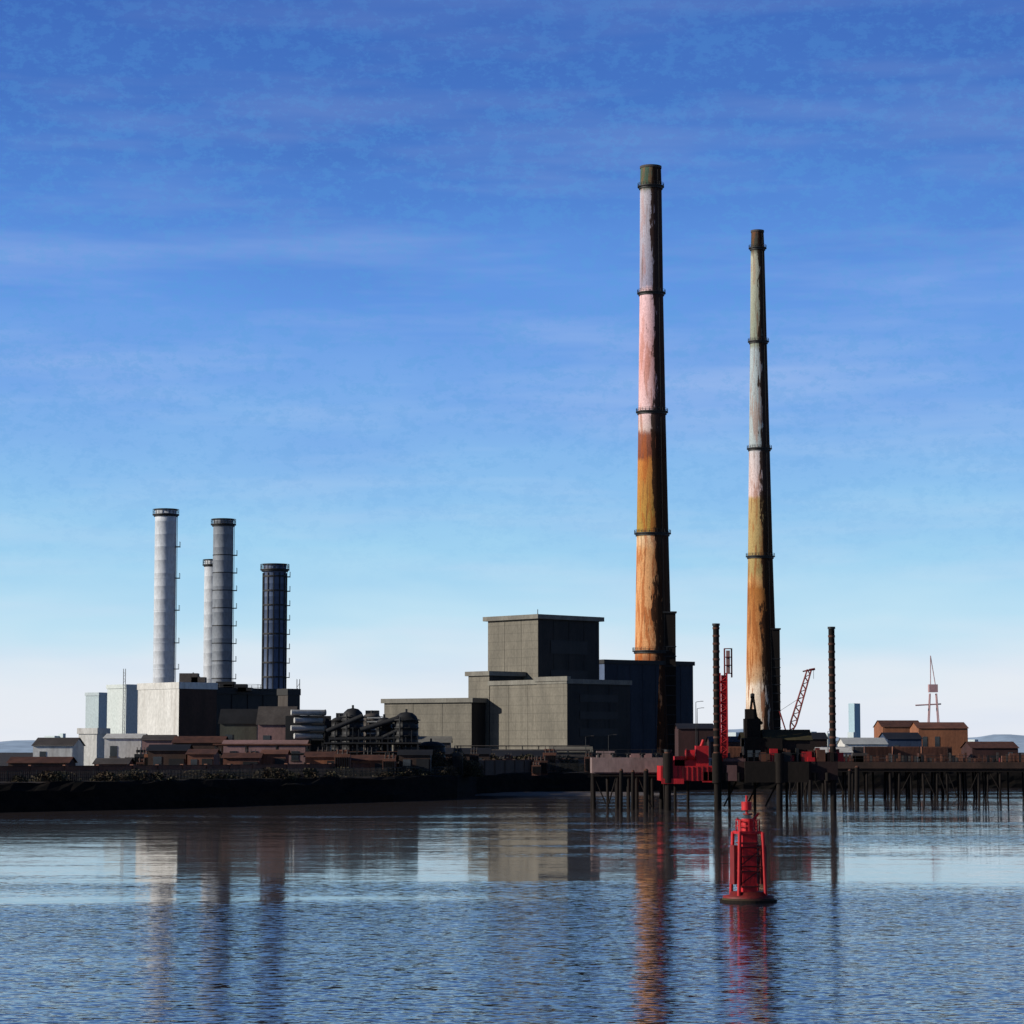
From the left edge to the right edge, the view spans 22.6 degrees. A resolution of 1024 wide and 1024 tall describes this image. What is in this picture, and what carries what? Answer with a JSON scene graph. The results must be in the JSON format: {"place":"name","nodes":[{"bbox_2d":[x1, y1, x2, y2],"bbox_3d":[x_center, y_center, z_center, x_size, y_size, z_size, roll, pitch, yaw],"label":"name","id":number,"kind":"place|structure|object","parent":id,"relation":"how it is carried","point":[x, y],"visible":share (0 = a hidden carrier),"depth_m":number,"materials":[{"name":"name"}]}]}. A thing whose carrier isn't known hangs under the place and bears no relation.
{"place":"outdoors","nodes":[
{"label":"outdoors","id":0,"kind":"place"},
{"bbox_2d":[0,788,1023,1023],"bbox_3d":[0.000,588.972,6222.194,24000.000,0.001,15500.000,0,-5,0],"label":"water","id":1,"kind":"structure","parent":0,"point":[489,909],"depth_m":126.59,"materials":[{"name":"blue liquid"}]},
{"bbox_2d":[476,792,682,795],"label":"mudflat","id":2,"kind":"structure","parent":1,"relation":"in","point":[552,793],"depth_m":467.70,"materials":[{"name":"brown soil"}]},
{"bbox_2d":[619,769,622,812],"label":"mooring pile","id":3,"kind":"object","parent":1,"relation":"in","point":[620,790],"visible":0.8,"depth_m":331.50,"materials":[{"name":"wood"}]},
{"bbox_2d":[590,749,664,808],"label":"mooring jetty","id":4,"kind":"object","parent":1,"relation":"in","point":[607,764],"visible":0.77,"depth_m":354.19,"materials":[{"name":"concrete"}]},
{"bbox_2d":[631,770,634,809],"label":"mooring pile","id":5,"kind":"object","parent":1,"relation":"in","point":[632,788],"visible":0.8,"depth_m":346.27,"materials":[{"name":"wood"}]},
{"bbox_2d":[643,769,648,811],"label":"mooring pile","id":6,"kind":"object","parent":1,"relation":"in","point":[645,801],"visible":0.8,"depth_m":335.00,"materials":[{"name":"wood"}]},
{"bbox_2d":[720,795,776,903],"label":"channel buoy","id":7,"kind":"object","parent":1,"relation":"on","point":[748,864],"visible":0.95,"depth_m":135.95,"materials":[{"name":"red paint"}]},
{"bbox_2d":[657,623,843,810],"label":"jack up barge","id":8,"kind":"object","parent":1,"relation":"on","point":[779,758],"visible":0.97,"depth_m":345.19,"materials":[{"name":"red paint"}]},
{"bbox_2d":[779,668,814,729],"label":"crane","id":9,"kind":"object","parent":8,"relation":"on","point":[800,691],"visible":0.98,"depth_m":352.92,"materials":[{"name":"red paint"}]},
{"bbox_2d":[809,780,811,800],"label":"mooring pile","id":10,"kind":"object","parent":1,"relation":"in","point":[810,790],"visible":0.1,"depth_m":410.06,"materials":[{"name":"wood"}]},
{"bbox_2d":[848,769,851,800],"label":"mooring pile","id":11,"kind":"object","parent":1,"relation":"in","point":[849,784],"visible":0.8,"depth_m":410.14,"materials":[{"name":"wood"}]},
{"bbox_2d":[855,766,858,802],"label":"mooring pile","id":12,"kind":"object","parent":1,"relation":"in","point":[856,784],"visible":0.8,"depth_m":399.54,"materials":[{"name":"wood"}]},
{"bbox_2d":[789,753,1023,798],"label":"timber jetty","id":13,"kind":"object","parent":1,"relation":"in","point":[927,762],"visible":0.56,"depth_m":427.99,"materials":[{"name":"wood"}]},
{"bbox_2d":[0,753,1023,811],"bbox_3d":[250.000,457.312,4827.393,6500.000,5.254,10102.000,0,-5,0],"label":"ground","id":14,"kind":"structure","parent":0,"point":[79,795],"depth_m":394.80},
{"bbox_2d":[6,757,77,765],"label":"brick store","id":15,"kind":"structure","parent":14,"relation":"on","point":[40,761],"depth_m":419.45,"materials":[{"name":"brick"}]},
{"bbox_2d":[31,738,85,765],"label":"white shed","id":16,"kind":"structure","parent":14,"relation":"on","point":[58,747],"depth_m":518.73,"materials":[{"name":"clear metal"}]},
{"bbox_2d":[77,728,109,765],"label":"white shed","id":17,"kind":"structure","parent":14,"relation":"on","point":[92,739],"depth_m":618.23,"materials":[{"name":"white concrete"}]},
{"bbox_2d":[85,692,106,727],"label":"grey warehouse","id":18,"kind":"structure","parent":14,"relation":"on","point":[96,711],"depth_m":1098.79,"materials":[{"name":"grey concrete"}]},
{"bbox_2d":[92,758,135,765],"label":"brick store","id":19,"kind":"structure","parent":14,"relation":"on","point":[113,761],"depth_m":439.46,"materials":[{"name":"metal"}]},
{"bbox_2d":[106,684,137,733],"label":"grey warehouse","id":20,"kind":"structure","parent":14,"relation":"on","point":[115,709],"depth_m":900.23,"materials":[{"name":"grey concrete"}]},
{"bbox_2d":[122,669,125,733],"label":"lighting mast","id":21,"kind":"object","parent":14,"relation":"on","point":[124,699],"visible":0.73,"depth_m":638.66,"materials":[{"name":"grey metal"}]},
{"bbox_2d":[103,734,147,759],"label":"white shed","id":22,"kind":"structure","parent":14,"relation":"on","point":[121,745],"depth_m":478.02,"materials":[{"name":"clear metal"}]},
{"bbox_2d":[109,746,133,759],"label":"windows and door","id":23,"kind":"structure","parent":22,"relation":"in","point":[113,749],"depth_m":477.78,"materials":[{"name":"grey glass"}]},
{"bbox_2d":[134,747,145,762],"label":"transformer","id":24,"kind":"object","parent":14,"relation":"on","point":[137,756],"visible":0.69,"depth_m":452.79,"materials":[{"name":"metal"}]},
{"bbox_2d":[140,735,176,753],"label":"control building","id":25,"kind":"structure","parent":14,"relation":"on","point":[147,740],"depth_m":468.43,"materials":[{"name":"grey concrete"}]},
{"bbox_2d":[152,508,180,682],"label":"exhaust stack","id":26,"kind":"object","parent":14,"relation":"on","point":[165,595],"visible":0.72,"depth_m":588.86,"materials":[{"name":"paint"}]},
{"bbox_2d":[146,744,193,764],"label":"dark store","id":27,"kind":"structure","parent":14,"relation":"on","point":[168,754],"depth_m":400.21,"materials":[{"name":"metal"}]},
{"bbox_2d":[153,757,183,764],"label":"windows and door","id":28,"kind":"structure","parent":27,"relation":"in","point":[156,760],"depth_m":399.98,"materials":[{"name":"grey glass"}]},
{"bbox_2d":[137,672,217,735],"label":"turbine building","id":29,"kind":"structure","parent":14,"relation":"on","point":[186,705],"depth_m":547.80,"materials":[{"name":"concrete"}]},
{"bbox_2d":[0,763,398,780],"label":"panels and piers","id":30,"kind":"object","parent":14,"relation":"on","point":[32,769],"visible":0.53,"depth_m":380.53,"materials":[{"name":"brown brick"}]},
{"bbox_2d":[171,736,228,764],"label":"control building","id":31,"kind":"structure","parent":14,"relation":"on","point":[202,742],"depth_m":453.82,"materials":[{"name":"metal"}]},
{"bbox_2d":[185,749,221,764],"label":"dark store","id":32,"kind":"structure","parent":14,"relation":"on","point":[203,756],"depth_m":396.21,"materials":[{"name":"brown brick"}]},
{"bbox_2d":[191,759,211,764],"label":"windows and door","id":33,"kind":"structure","parent":32,"relation":"in","point":[193,761],"depth_m":396.00,"materials":[{"name":"grey glass"}]},
{"bbox_2d":[202,559,212,682],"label":"exhaust stack","id":34,"kind":"object","parent":14,"relation":"on","point":[207,564],"visible":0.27,"depth_m":598.56,"materials":[{"name":"paint"}]},
{"bbox_2d":[211,518,236,682],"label":"exhaust stack","id":35,"kind":"object","parent":14,"relation":"on","point":[223,608],"visible":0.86,"depth_m":588.89,"materials":[{"name":"grey metal"}]},
{"bbox_2d":[0,766,458,781],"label":"security fence","id":36,"kind":"object","parent":14,"relation":"on","point":[212,772],"visible":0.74,"depth_m":386.30,"materials":[{"name":"metal"}]},
{"bbox_2d":[218,709,257,739],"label":"workshop shed","id":37,"kind":"structure","parent":14,"relation":"on","point":[237,724],"depth_m":476.39,"materials":[{"name":"metal"}]},
{"bbox_2d":[221,753,263,764],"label":"brick store","id":38,"kind":"structure","parent":14,"relation":"on","point":[242,758],"depth_m":416.06,"materials":[{"name":"brick"}]},
{"bbox_2d":[216,682,277,735],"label":"generator hall","id":39,"kind":"structure","parent":14,"relation":"on","point":[232,695],"depth_m":563.64,"materials":[{"name":"metal"}]},
{"bbox_2d":[213,744,310,754],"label":"pipe rack","id":40,"kind":"object","parent":14,"relation":"on","point":[276,745],"visible":0.45,"depth_m":438.44,"materials":[{"name":"metal"}]},
{"bbox_2d":[222,740,309,763],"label":"pink shed","id":41,"kind":"structure","parent":14,"relation":"on","point":[296,759],"depth_m":450.10,"materials":[{"name":"clear metal"}]},
{"bbox_2d":[230,751,298,760],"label":"windows and door","id":42,"kind":"structure","parent":41,"relation":"in","point":[293,757],"depth_m":449.93,"materials":[{"name":"glass"}]},
{"bbox_2d":[260,563,290,688],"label":"exhaust stack","id":43,"kind":"object","parent":14,"relation":"on","point":[274,626],"visible":0.77,"depth_m":578.12,"materials":[{"name":"blue metal"}]},
{"bbox_2d":[260,750,290,763],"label":"brick store","id":44,"kind":"structure","parent":14,"relation":"on","point":[275,756],"depth_m":420.10,"materials":[{"name":"brick"}]},
{"bbox_2d":[256,706,297,739],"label":"pink shed","id":45,"kind":"structure","parent":14,"relation":"on","point":[270,721],"depth_m":468.95,"materials":[{"name":"clear metal"}]},
{"bbox_2d":[277,689,300,709],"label":"pump house","id":46,"kind":"structure","parent":14,"relation":"on","point":[288,697],"depth_m":554.79,"materials":[{"name":"concrete"}]},
{"bbox_2d":[285,709,330,751],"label":"exhaust silencer","id":47,"kind":"object","parent":14,"relation":"on","point":[311,726],"visible":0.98,"depth_m":458.49,"materials":[{"name":"silver metal"}]},
{"bbox_2d":[10,748,619,781],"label":"scrub","id":48,"kind":"object","parent":14,"relation":"on","point":[472,768],"visible":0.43,"depth_m":400.22,"materials":[{"name":"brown plant"}]},
{"bbox_2d":[303,752,348,763],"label":"brick store","id":49,"kind":"structure","parent":14,"relation":"on","point":[319,757],"depth_m":423.06,"materials":[{"name":"brick"}]},
{"bbox_2d":[330,714,341,750],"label":"storage tank","id":50,"kind":"object","parent":14,"relation":"on","point":[336,721],"visible":0.3,"depth_m":455.00,"materials":[{"name":"metal"}]},
{"bbox_2d":[334,746,350,776],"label":"transformer","id":51,"kind":"object","parent":14,"relation":"on","point":[342,760],"visible":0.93,"depth_m":419.98,"materials":[{"name":"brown metal"}]},
{"bbox_2d":[340,705,365,754],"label":"storage tank","id":52,"kind":"object","parent":14,"relation":"on","point":[352,712],"visible":0.37,"depth_m":451.85,"materials":[{"name":"metal"}]},
{"bbox_2d":[326,710,418,754],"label":"duct gallery","id":53,"kind":"object","parent":14,"relation":"on","point":[388,736],"visible":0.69,"depth_m":447.02,"materials":[{"name":"metal"}]},
{"bbox_2d":[324,742,420,754],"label":"pipe rack","id":54,"kind":"object","parent":14,"relation":"on","point":[357,752],"visible":0.5,"depth_m":444.92,"materials":[{"name":"metal"}]},
{"bbox_2d":[363,710,382,754],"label":"storage tank","id":55,"kind":"object","parent":14,"relation":"on","point":[366,719],"visible":0.27,"depth_m":458.86,"materials":[{"name":"metal"}]},
{"bbox_2d":[351,755,396,775],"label":"brick store","id":56,"kind":"structure","parent":14,"relation":"on","point":[374,762],"depth_m":427.99,"materials":[{"name":"brick"}]},
{"bbox_2d":[375,714,393,754],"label":"storage tank","id":57,"kind":"object","parent":14,"relation":"on","point":[383,730],"visible":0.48,"depth_m":449.10,"materials":[{"name":"metal"}]},
{"bbox_2d":[382,753,395,775],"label":"transformer","id":58,"kind":"object","parent":14,"relation":"on","point":[389,763],"visible":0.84,"depth_m":424.67,"materials":[{"name":"brown metal"}]},
{"bbox_2d":[393,709,418,761],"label":"storage tank","id":59,"kind":"object","parent":14,"relation":"on","point":[404,724],"visible":0.56,"depth_m":446.57,"materials":[{"name":"metal"}]},
{"bbox_2d":[397,750,433,771],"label":"dark store","id":60,"kind":"structure","parent":14,"relation":"on","point":[418,759],"depth_m":434.00,"materials":[{"name":"metal"}]},
{"bbox_2d":[402,759,428,771],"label":"windows and door","id":61,"kind":"structure","parent":60,"relation":"in","point":[406,762],"depth_m":433.86,"materials":[{"name":"grey glass"}]},
{"bbox_2d":[419,738,446,756],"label":"storage tank","id":62,"kind":"object","parent":14,"relation":"on","point":[430,745],"visible":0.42,"depth_m":466.01,"materials":[{"name":"metal"}]},
{"bbox_2d":[381,698,486,750],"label":"wing","id":63,"kind":"structure","parent":14,"relation":"on","point":[460,721],"depth_m":802.38,"materials":[{"name":"grey concrete"}]},
{"bbox_2d":[418,736,452,747],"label":"site office","id":64,"kind":"structure","parent":14,"relation":"on","point":[446,740],"depth_m":559.81,"materials":[{"name":"grey metal"}]},
{"bbox_2d":[452,745,462,775],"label":"transformer","id":65,"kind":"object","parent":14,"relation":"on","point":[457,759],"visible":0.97,"depth_m":448.05,"materials":[{"name":"metal"}]},
{"bbox_2d":[445,748,491,759],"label":"dark store","id":66,"kind":"structure","parent":14,"relation":"on","point":[484,753],"depth_m":498.55,"materials":[{"name":"metal"}]},
{"bbox_2d":[469,747,478,762],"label":"transformer","id":67,"kind":"object","parent":14,"relation":"on","point":[474,756],"visible":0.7,"depth_m":459.48,"materials":[{"name":"metal"}]},
{"bbox_2d":[465,671,525,747],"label":"stair tower","id":68,"kind":"structure","parent":14,"relation":"on","point":[478,687],"depth_m":807.10,"materials":[{"name":"concrete"}]},
{"bbox_2d":[431,758,583,774],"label":"panels and piers","id":69,"kind":"object","parent":14,"relation":"on","point":[493,767],"visible":0.36,"depth_m":489.93,"materials":[{"name":"metal"}]},
{"bbox_2d":[455,745,589,748],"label":"pipe rack","id":70,"kind":"object","parent":14,"relation":"on","point":[522,745],"visible":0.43,"depth_m":697.45,"materials":[{"name":"metal"}]},
{"bbox_2d":[490,750,556,758],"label":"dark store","id":71,"kind":"structure","parent":14,"relation":"on","point":[535,753],"depth_m":520.22,"materials":[{"name":"metal"}]},
{"bbox_2d":[532,762,540,775],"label":"transformer","id":72,"kind":"object","parent":14,"relation":"on","point":[536,768],"visible":1,"depth_m":449.37,"materials":[{"name":"brown metal"}]},
{"bbox_2d":[492,749,589,758],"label":"pipe rack","id":73,"kind":"object","parent":14,"relation":"on","point":[568,750],"visible":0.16,"depth_m":542.97,"materials":[{"name":"metal"}]},
{"bbox_2d":[534,757,547,774],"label":"transformer","id":74,"kind":"object","parent":14,"relation":"on","point":[543,761],"visible":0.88,"depth_m":454.83,"materials":[{"name":"metal"}]},
{"bbox_2d":[483,614,603,679],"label":"boiler tower","id":75,"kind":"structure","parent":14,"relation":"on","point":[532,646],"depth_m":820.19,"materials":[{"name":"concrete"}]},
{"bbox_2d":[543,746,555,771],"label":"transformer","id":76,"kind":"object","parent":14,"relation":"on","point":[551,756],"visible":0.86,"depth_m":515.05,"materials":[{"name":"brown metal"}]},
{"bbox_2d":[534,676,570,748],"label":"entrance bay","id":77,"kind":"object","parent":14,"relation":"on","point":[552,714],"visible":0.72,"depth_m":781.86,"materials":[{"name":"concrete"}]},
{"bbox_2d":[488,679,631,756],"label":"turbine hall","id":78,"kind":"structure","parent":14,"relation":"on","point":[599,710],"depth_m":790.70,"materials":[{"name":"concrete"}]},
{"bbox_2d":[550,747,592,756],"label":"site office","id":79,"kind":"structure","parent":14,"relation":"on","point":[574,753],"depth_m":557.54,"materials":[{"name":"metal"}]},
{"bbox_2d":[584,751,592,771],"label":"transformer","id":80,"kind":"object","parent":14,"relation":"on","point":[586,759],"visible":0.7,"depth_m":515.81,"materials":[{"name":"metal"}]},
{"bbox_2d":[599,659,694,755],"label":"boiler house","id":81,"kind":"structure","parent":14,"relation":"on","point":[642,676],"depth_m":887.96,"materials":[{"name":"blue metal"}]},
{"bbox_2d":[632,164,676,756],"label":"tall chimney","id":82,"kind":"object","parent":14,"relation":"on","point":[655,628],"visible":0.94,"depth_m":900.87,"materials":[{"name":"paint"}]},
{"bbox_2d":[674,723,713,755],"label":"dark red shed","id":83,"kind":"structure","parent":14,"relation":"on","point":[685,735],"depth_m":637.63,"materials":[{"name":"metal"}]},
{"bbox_2d":[705,736,739,757],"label":"dark red shed","id":84,"kind":"structure","parent":14,"relation":"on","point":[733,741],"depth_m":617.79,"materials":[{"name":"metal"}]},
{"bbox_2d":[721,747,740,757],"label":"shipping container","id":85,"kind":"object","parent":14,"relation":"on","point":[734,751],"visible":0.18,"depth_m":587.00,"materials":[{"name":"orange metal"}]},
{"bbox_2d":[551,761,973,771],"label":"security fence","id":86,"kind":"object","parent":14,"relation":"on","point":[579,770],"visible":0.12,"depth_m":513.35,"materials":[{"name":"metal"}]},
{"bbox_2d":[746,229,780,729],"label":"tall chimney","id":87,"kind":"object","parent":14,"relation":"on","point":[763,667],"visible":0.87,"depth_m":1019.99,"materials":[{"name":"paint"}]},
{"bbox_2d":[810,732,828,749],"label":"dark red shed","id":88,"kind":"structure","parent":14,"relation":"on","point":[819,739],"depth_m":637.47,"materials":[{"name":"metal"}]},
{"bbox_2d":[814,747,852,757],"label":"white shed","id":89,"kind":"structure","parent":14,"relation":"on","point":[846,750],"depth_m":600.13,"materials":[{"name":"metal"}]},
{"bbox_2d":[848,703,860,737],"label":"tower block","id":90,"kind":"structure","parent":14,"relation":"on","point":[854,716],"depth_m":1896.17,"materials":[{"name":"grey concrete"}]},
{"bbox_2d":[852,747,863,752],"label":"shipping container","id":91,"kind":"object","parent":14,"relation":"on","point":[857,749],"visible":0.12,"depth_m":607.94,"materials":[{"name":"metal"}]},
{"bbox_2d":[836,738,887,748],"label":"white shed","id":92,"kind":"structure","parent":14,"relation":"on","point":[861,742],"depth_m":619.57,"materials":[{"name":"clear metal"}]},
{"bbox_2d":[864,746,891,761],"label":"shipping container","id":93,"kind":"object","parent":14,"relation":"on","point":[878,750],"visible":0.45,"depth_m":584.96,"materials":[{"name":"metal"}]},
{"bbox_2d":[873,720,918,737],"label":"brick warehouse","id":94,"kind":"structure","parent":14,"relation":"on","point":[879,726],"depth_m":821.96,"materials":[{"name":"brick"}]},
{"bbox_2d":[878,732,922,746],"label":"blue warehouse","id":95,"kind":"structure","parent":14,"relation":"on","point":[903,739],"depth_m":647.85,"materials":[{"name":"metal"}]},
{"bbox_2d":[892,747,919,761],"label":"shipping container","id":96,"kind":"object","parent":14,"relation":"on","point":[906,750],"visible":0.35,"depth_m":587.29,"materials":[{"name":"brown metal"}]},
{"bbox_2d":[915,656,940,721],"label":"dock crane","id":97,"kind":"object","parent":14,"relation":"on","point":[932,687],"visible":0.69,"depth_m":1296.23,"materials":[{"name":"metal"}]},
{"bbox_2d":[921,747,947,757],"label":"shipping container","id":98,"kind":"object","parent":14,"relation":"on","point":[940,750],"visible":0.34,"depth_m":597.70,"materials":[{"name":"brown metal"}]},
{"bbox_2d":[909,722,967,756],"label":"brick warehouse","id":99,"kind":"structure","parent":14,"relation":"on","point":[954,735],"depth_m":717.34,"materials":[{"name":"orange brick"}]},
{"bbox_2d":[923,737,952,756],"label":"windows and door","id":100,"kind":"structure","parent":99,"relation":"in","point":[937,739],"depth_m":717.06,"materials":[{"name":"grey glass"}]},
{"bbox_2d":[967,758,993,761],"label":"shipping container","id":101,"kind":"object","parent":14,"relation":"on","point":[981,760],"visible":0.19,"depth_m":588.85,"materials":[{"name":"brown metal"}]},
{"bbox_2d":[960,742,1018,757],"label":"dark red shed","id":102,"kind":"structure","parent":14,"relation":"on","point":[985,748],"depth_m":657.66,"materials":[{"name":"metal"}]},
{"bbox_2d":[0,734,1023,745],"bbox_3d":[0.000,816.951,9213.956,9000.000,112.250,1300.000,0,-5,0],"label":"hill","id":103,"kind":"structure","parent":0,"point":[1004,738],"depth_m":8877.68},
{"bbox_2d":[0,729,1023,752],"bbox_3d":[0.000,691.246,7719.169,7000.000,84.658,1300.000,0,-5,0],"label":"hill","id":104,"kind":"structure","parent":0,"point":[14,749],"depth_m":7265.67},
{"bbox_2d":[0,0,1023,741],"label":"sky","id":105,"kind":"structure","parent":0,"point":[353,285],"materials":[{"name":"blue"}]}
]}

